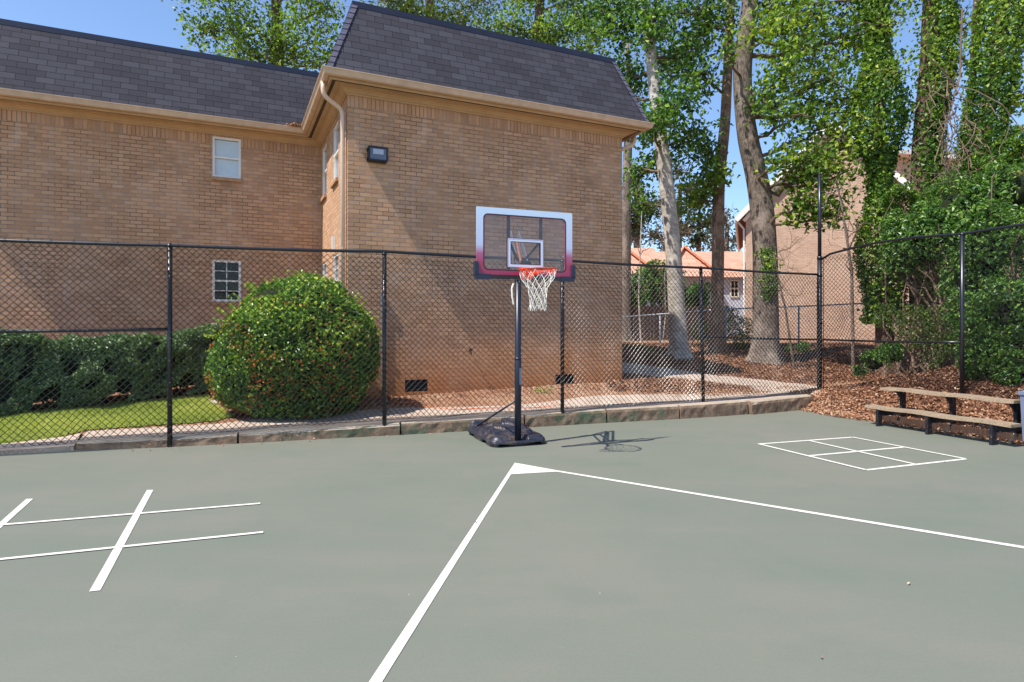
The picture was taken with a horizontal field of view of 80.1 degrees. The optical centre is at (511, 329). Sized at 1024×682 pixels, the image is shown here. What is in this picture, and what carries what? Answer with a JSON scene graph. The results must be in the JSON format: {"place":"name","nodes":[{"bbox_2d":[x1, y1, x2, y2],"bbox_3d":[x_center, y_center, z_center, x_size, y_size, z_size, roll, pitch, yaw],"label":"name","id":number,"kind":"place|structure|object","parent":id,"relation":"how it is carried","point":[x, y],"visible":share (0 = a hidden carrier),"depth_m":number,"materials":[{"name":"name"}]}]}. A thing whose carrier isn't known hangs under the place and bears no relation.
{"place":"outdoors","nodes":[
{"label":"outdoors","id":0,"kind":"place"},
{"bbox_2d":[0,433,79,453],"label":"sidewalk","id":1,"kind":"structure","parent":0,"point":[60,446],"depth_m":7.75,"materials":[{"name":"concrete"}]},
{"bbox_2d":[79,390,808,441],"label":"sidewalk","id":2,"kind":"structure","parent":0,"point":[399,418],"depth_m":9.75,"materials":[{"name":"concrete"}]},
{"bbox_2d":[387,394,557,409],"bbox_3d":[-0.878,1.257,10.600,3.296,0.163,1.072,0,0,12],"label":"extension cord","id":3,"kind":"object","parent":2,"relation":"on","point":[463,409],"visible":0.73,"depth_m":10.25,"materials":[{"name":"plastic"}]},
{"bbox_2d":[0,410,1023,681],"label":"court","id":4,"kind":"object","parent":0,"point":[334,570],"visible":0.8,"depth_m":4.10,"materials":[{"name":"paint"}]},
{"bbox_2d":[0,490,262,590],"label":"court markings","id":5,"kind":"object","parent":4,"relation":"on","point":[108,566],"visible":1,"depth_m":4.55,"materials":[{"name":"paint"}]},
{"bbox_2d":[468,206,575,446],"bbox_3d":[0.105,0.040,8.076,1.305,3.010,2.387,0,0,-6],"label":"basketball hoop","id":6,"kind":"object","parent":4,"relation":"on","point":[511,431],"visible":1,"depth_m":7.66,"materials":[{"name":"metal"}]},
{"bbox_2d":[369,463,1023,681],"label":"court markings","id":7,"kind":"object","parent":4,"relation":"on","point":[383,669],"visible":1,"depth_m":4.41,"materials":[{"name":"paint"}]},
{"bbox_2d":[759,437,965,469],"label":"court markings","id":8,"kind":"object","parent":4,"relation":"on","point":[911,464],"visible":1,"depth_m":7.57,"materials":[{"name":"paint"}]},
{"bbox_2d":[865,387,1021,444],"bbox_3d":[6.385,1.252,9.030,0.614,0.596,2.173,0,0,-20],"label":"bleacher bench","id":9,"kind":"object","parent":4,"relation":"on","point":[995,426],"visible":0.98,"depth_m":8.94,"materials":[{"name":"brown wood"}]},
{"bbox_2d":[1018,390,1023,444],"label":"trash can","id":10,"kind":"object","parent":4,"relation":"on","point":[1021,393],"visible":1,"depth_m":8.09,"materials":[{"name":"grey plastic"}]},
{"bbox_2d":[0,0,1023,250],"label":"sky","id":11,"kind":"structure","parent":0,"point":[145,21],"materials":[{"name":"blue"}]},
{"bbox_2d":[14,335,1021,449],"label":"ground","id":12,"kind":"structure","parent":0,"point":[484,394],"depth_m":11.37,"materials":[{"name":"soil"}]},
{"bbox_2d":[0,394,234,443],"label":"lawn","id":13,"kind":"structure","parent":12,"relation":"on","point":[18,437],"depth_m":9.27,"materials":[{"name":"plant"}]},
{"bbox_2d":[0,322,221,414],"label":"hedge","id":14,"kind":"object","parent":13,"relation":"on","point":[90,367],"visible":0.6,"depth_m":10.21,"materials":[{"name":"green plant"}]},
{"bbox_2d":[75,431,238,449],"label":"kerb","id":15,"kind":"structure","parent":12,"relation":"on","point":[179,440],"depth_m":7.99,"materials":[{"name":"concrete"}]},
{"bbox_2d":[161,0,346,71],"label":"tree","id":16,"kind":"object","parent":12,"relation":"on","point":[277,43],"visible":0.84,"depth_m":25.04,"materials":[{"name":"green plant"}]},
{"bbox_2d":[202,269,381,418],"bbox_3d":[-3.451,0.223,9.807,2.886,2.389,2.292,0,0,0],"label":"round bush","id":17,"kind":"object","parent":12,"relation":"on","point":[353,352],"visible":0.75,"depth_m":9.09,"materials":[{"name":"green plant"}]},
{"bbox_2d":[239,421,399,443],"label":"kerb","id":18,"kind":"structure","parent":12,"relation":"on","point":[335,431],"depth_m":8.60,"materials":[{"name":"concrete"}]},
{"bbox_2d":[0,0,654,397],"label":"apartment building","id":19,"kind":"structure","parent":12,"relation":"on","point":[104,138],"depth_m":12.26,"materials":[{"name":"beige brick"}]},
{"bbox_2d":[211,260,240,304],"bbox_3d":[-6.236,-1.020,13.319,0.596,0.980,0.225,0,0,-25],"label":"window","id":20,"kind":"structure","parent":19,"relation":"in","point":[218,262],"depth_m":13.36,"materials":[{"name":"white glass"}]},
{"bbox_2d":[211,136,241,182],"bbox_3d":[-6.236,-3.700,13.319,0.596,0.960,0.225,0,0,-25],"label":"window","id":21,"kind":"structure","parent":19,"relation":"in","point":[226,152],"depth_m":13.32,"materials":[{"name":"white glass"}]},
{"bbox_2d":[281,121,301,126],"bbox_3d":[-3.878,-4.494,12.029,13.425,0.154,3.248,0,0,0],"label":"gutter debris","id":22,"kind":"object","parent":19,"relation":"on","point":[292,124],"visible":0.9,"depth_m":13.35,"materials":[{"name":"brown plant"}]},
{"bbox_2d":[319,143,326,203],"bbox_3d":[-4.188,-3.495,13.652,0.145,1.230,0.774,0,0,-25],"label":"window","id":23,"kind":"structure","parent":19,"relation":"in","point":[324,196],"depth_m":13.95,"materials":[{"name":"white glass"}]},
{"bbox_2d":[323,261,326,277],"bbox_3d":[-4.163,-0.950,13.663,0.060,1.100,0.740,0,0,-25],"label":"window","id":24,"kind":"structure","parent":19,"relation":"in","point":[324,265],"depth_m":13.95,"materials":[{"name":"white plastic"}]},
{"bbox_2d":[330,121,338,188],"bbox_3d":[-3.509,-3.495,12.181,0.145,1.230,0.734,0,0,-25],"label":"window","id":25,"kind":"structure","parent":19,"relation":"in","point":[336,178],"depth_m":12.46,"materials":[{"name":"white glass"}]},
{"bbox_2d":[334,253,337,282],"bbox_3d":[-3.484,-0.950,12.193,0.060,1.100,0.700,0,0,-25],"label":"window","id":26,"kind":"structure","parent":19,"relation":"in","point":[335,256],"depth_m":12.46,"materials":[{"name":"white plastic"}]},
{"bbox_2d":[366,145,387,163],"bbox_3d":[-2.450,-3.170,11.072,0.358,0.260,0.151,0,0,-25],"label":"wall light","id":27,"kind":"object","parent":19,"relation":"attached to","point":[376,154],"visible":1,"depth_m":11.02,"materials":[{"name":"black metal"}]},
{"bbox_2d":[0,237,821,447],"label":"chain link fence","id":28,"kind":"object","parent":12,"relation":"on","point":[168,328],"visible":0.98,"depth_m":8.77,"materials":[{"name":"black metal"}]},
{"bbox_2d":[359,0,518,30],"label":"tree","id":29,"kind":"object","parent":12,"relation":"on","point":[427,9],"visible":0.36,"depth_m":28.93,"materials":[{"name":"green plant"}]},
{"bbox_2d":[400,414,523,434],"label":"kerb","id":30,"kind":"structure","parent":12,"relation":"on","point":[443,425],"depth_m":9.14,"materials":[{"name":"concrete"}]},
{"bbox_2d":[9,341,1023,450],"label":"leaf litter","id":31,"kind":"object","parent":12,"relation":"on","point":[838,390],"visible":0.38,"depth_m":11.50,"materials":[{"name":"brown plant"}]},
{"bbox_2d":[465,0,614,56],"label":"tree","id":32,"kind":"object","parent":12,"relation":"on","point":[540,29],"visible":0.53,"depth_m":26.09,"materials":[{"name":"green plant"}]},
{"bbox_2d":[531,385,551,392],"bbox_3d":[0.566,1.184,11.756,0.462,0.181,0.448,0,0,0],"label":"weed","id":33,"kind":"object","parent":12,"relation":"on","point":[542,389],"visible":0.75,"depth_m":11.76,"materials":[{"name":"green plant"}]},
{"bbox_2d":[523,408,605,426],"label":"kerb","id":34,"kind":"structure","parent":12,"relation":"on","point":[584,416],"depth_m":9.83,"materials":[{"name":"concrete"}]},
{"bbox_2d":[601,43,658,340],"bbox_3d":[4.435,-5.623,24.112,2.728,12.338,2.266,0,0,0],"label":"tree","id":35,"kind":"object","parent":12,"relation":"on","point":[626,244],"visible":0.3,"depth_m":23.84,"materials":[{"name":"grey plant"}]},
{"bbox_2d":[604,405,678,422],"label":"kerb","id":36,"kind":"structure","parent":12,"relation":"on","point":[640,413],"depth_m":10.28,"materials":[{"name":"concrete"}]},
{"bbox_2d":[625,181,663,342],"bbox_3d":[4.722,-2.486,20.515,2.044,6.189,2.112,0,0,-32],"label":"sapling","id":37,"kind":"object","parent":12,"relation":"on","point":[626,267],"visible":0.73,"depth_m":20.49,"materials":[{"name":"green plant"}]},
{"bbox_2d":[631,174,661,247],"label":"tree","id":38,"kind":"object","parent":12,"relation":"on","point":[635,230],"visible":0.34,"depth_m":61.70,"materials":[{"name":"green plant"}]},
{"bbox_2d":[631,248,663,335],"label":"house","id":39,"kind":"structure","parent":12,"relation":"on","point":[647,255],"depth_m":40.15,"materials":[{"name":"beige"}]},
{"bbox_2d":[562,0,739,359],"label":"tree","id":40,"kind":"object","parent":12,"relation":"on","point":[649,29],"visible":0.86,"depth_m":16.85,"materials":[{"name":"green plant"}]},
{"bbox_2d":[636,218,688,342],"bbox_3d":[5.450,-1.616,20.861,1.678,4.482,2.924,0,0,35],"label":"sapling","id":41,"kind":"object","parent":12,"relation":"on","point":[662,281],"visible":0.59,"depth_m":20.78,"materials":[{"name":"green plant"}]},
{"bbox_2d":[641,194,696,250],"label":"tree","id":42,"kind":"object","parent":12,"relation":"on","point":[654,234],"visible":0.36,"depth_m":66.71,"materials":[{"name":"green plant"}]},
{"bbox_2d":[631,259,710,314],"bbox_3d":[6.577,-1.809,26.921,4.572,2.661,1.822,0,0,-13],"label":"evergreen shrub","id":43,"kind":"object","parent":12,"relation":"on","point":[689,292],"visible":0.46,"depth_m":26.57,"materials":[{"name":"green plant"}]},
{"bbox_2d":[631,305,710,340],"bbox_3d":[5.589,-0.241,24.264,5.468,1.425,0.067,0,0,-16],"label":"board fence","id":44,"kind":"object","parent":12,"relation":"on","point":[644,318],"visible":0.33,"depth_m":24.28,"materials":[{"name":"grey wood"}]},
{"bbox_2d":[652,161,700,247],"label":"tree","id":45,"kind":"object","parent":12,"relation":"on","point":[678,175],"visible":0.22,"depth_m":71.78,"materials":[{"name":"green plant"}]},
{"bbox_2d":[656,245,745,332],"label":"house","id":46,"kind":"structure","parent":12,"relation":"on","point":[733,259],"depth_m":40.00,"materials":[{"name":"beige"}]},
{"bbox_2d":[730,280,738,296],"bbox_3d":[14.594,-2.647,39.970,0.580,1.140,0.080,0,0,0],"label":"window","id":47,"kind":"structure","parent":46,"relation":"in","point":[731,284],"depth_m":39.98,"materials":[{"name":"glass"}]},
{"bbox_2d":[678,180,725,250],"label":"tree","id":48,"kind":"object","parent":12,"relation":"on","point":[700,235],"visible":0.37,"depth_m":71.52,"materials":[{"name":"green plant"}]},
{"bbox_2d":[664,0,741,352],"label":"tree","id":49,"kind":"object","parent":12,"relation":"on","point":[714,182],"visible":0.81,"depth_m":18.04,"materials":[{"name":"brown plant"}]},
{"bbox_2d":[677,400,747,418],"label":"kerb","id":50,"kind":"structure","parent":12,"relation":"on","point":[718,408],"depth_m":10.77,"materials":[{"name":"concrete"}]},
{"bbox_2d":[692,202,745,250],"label":"tree","id":51,"kind":"object","parent":12,"relation":"on","point":[728,224],"visible":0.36,"depth_m":61.84,"materials":[{"name":"green plant"}]},
{"bbox_2d":[690,305,751,349],"bbox_3d":[6.877,-0.083,19.524,2.118,1.498,1.764,0,0,42],"label":"thicket","id":52,"kind":"object","parent":12,"relation":"on","point":[729,329],"visible":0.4,"depth_m":19.37,"materials":[{"name":"green plant"}]},
{"bbox_2d":[622,301,908,363],"bbox_3d":[7.871,0.143,18.636,10.965,2.013,0.935,0,0,22],"label":"chain link fence","id":53,"kind":"object","parent":12,"relation":"on","point":[660,327],"visible":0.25,"depth_m":18.38,"materials":[{"name":"metal"}]},
{"bbox_2d":[732,222,812,366],"bbox_3d":[7.008,-0.957,16.021,2.538,4.196,1.511,0,0,-26],"label":"sapling","id":54,"kind":"object","parent":12,"relation":"on","point":[791,349],"visible":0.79,"depth_m":16.17,"materials":[{"name":"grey plant"}]},
{"bbox_2d":[746,394,811,414],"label":"kerb","id":55,"kind":"structure","parent":12,"relation":"on","point":[779,404],"depth_m":11.37,"materials":[{"name":"concrete"}]},
{"bbox_2d":[784,341,810,352],"bbox_3d":[7.645,0.479,16.447,0.833,0.353,0.358,0,0,-19],"label":"shrub","id":56,"kind":"object","parent":12,"relation":"on","point":[798,347],"visible":0.69,"depth_m":16.41,"materials":[{"name":"green plant"}]},
{"bbox_2d":[705,0,922,364],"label":"tree","id":57,"kind":"object","parent":12,"relation":"on","point":[749,108],"visible":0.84,"depth_m":16.17,"materials":[{"name":"green plant"}]},
{"bbox_2d":[734,121,909,338],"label":"gabled house","id":58,"kind":"structure","parent":12,"relation":"on","point":[807,251],"depth_m":28.94,"materials":[{"name":"beige brick"}]},
{"bbox_2d":[804,161,880,375],"bbox_3d":[8.382,-1.555,15.400,1.789,5.641,2.241,0,0,26],"label":"sapling","id":59,"kind":"object","parent":12,"relation":"on","point":[849,260],"visible":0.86,"depth_m":15.17,"materials":[{"name":"grey plant"}]},
{"bbox_2d":[831,0,923,374],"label":"tree","id":60,"kind":"object","parent":12,"relation":"on","point":[880,67],"visible":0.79,"depth_m":15.52,"materials":[{"name":"green plant"}]},
{"bbox_2d":[852,342,904,380],"bbox_3d":[7.068,0.609,11.806,1.349,0.730,0.616,0,0,-32],"label":"shrub","id":61,"kind":"object","parent":12,"relation":"on","point":[880,354],"visible":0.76,"depth_m":11.76,"materials":[{"name":"green plant"}]},
{"bbox_2d":[872,303,954,378],"bbox_3d":[8.456,0.325,12.605,1.208,1.824,2.180,0,0,0],"label":"thicket","id":62,"kind":"object","parent":12,"relation":"on","point":[917,365],"visible":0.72,"depth_m":12.49,"materials":[{"name":"green plant"}]},
{"bbox_2d":[817,172,1023,397],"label":"chain link fence","id":63,"kind":"object","parent":12,"relation":"on","point":[962,324],"visible":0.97,"depth_m":10.30,"materials":[{"name":"black metal"}]},
{"bbox_2d":[888,0,977,372],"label":"tree","id":64,"kind":"object","parent":12,"relation":"on","point":[938,25],"visible":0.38,"depth_m":15.16,"materials":[{"name":"green plant"}]},
{"bbox_2d":[866,146,1023,288],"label":"brick house","id":65,"kind":"structure","parent":12,"relation":"on","point":[906,154],"depth_m":33.32,"materials":[{"name":"brick"}]},
{"bbox_2d":[877,153,1023,368],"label":"evergreen shrub","id":66,"kind":"object","parent":12,"relation":"on","point":[998,198],"visible":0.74,"depth_m":12.37,"materials":[{"name":"green plant"}]},
{"bbox_2d":[878,124,1023,374],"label":"evergreen shrub","id":67,"kind":"object","parent":12,"relation":"on","point":[1016,143],"visible":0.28,"depth_m":14.04,"materials":[{"name":"green plant"}]},
{"bbox_2d":[882,415,1022,442],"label":"edging board","id":68,"kind":"object","parent":12,"relation":"on","point":[964,429],"visible":0.55,"depth_m":9.01,"materials":[{"name":"brown wood"}]},
{"bbox_2d":[917,0,993,310],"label":"tree","id":69,"kind":"object","parent":12,"relation":"on","point":[954,62],"visible":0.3,"depth_m":14.96,"materials":[{"name":"green plant"}]},
{"bbox_2d":[938,272,1023,386],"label":"evergreen shrub","id":70,"kind":"object","parent":12,"relation":"on","point":[1000,340],"visible":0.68,"depth_m":10.01,"materials":[{"name":"green plant"}]},
{"bbox_2d":[947,0,1023,346],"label":"tree","id":71,"kind":"object","parent":12,"relation":"on","point":[998,61],"visible":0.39,"depth_m":14.20,"materials":[{"name":"green plant"}]},
{"bbox_2d":[893,8,1023,200],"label":"hanging vine","id":72,"kind":"object","parent":71,"relation":"hanging from","point":[946,163],"visible":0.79,"depth_m":13.53,"materials":[{"name":"plant"}]},
{"bbox_2d":[622,362,820,394],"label":"path","id":73,"kind":"structure","parent":0,"point":[625,368],"depth_m":13.99,"materials":[{"name":"concrete"}]}
]}

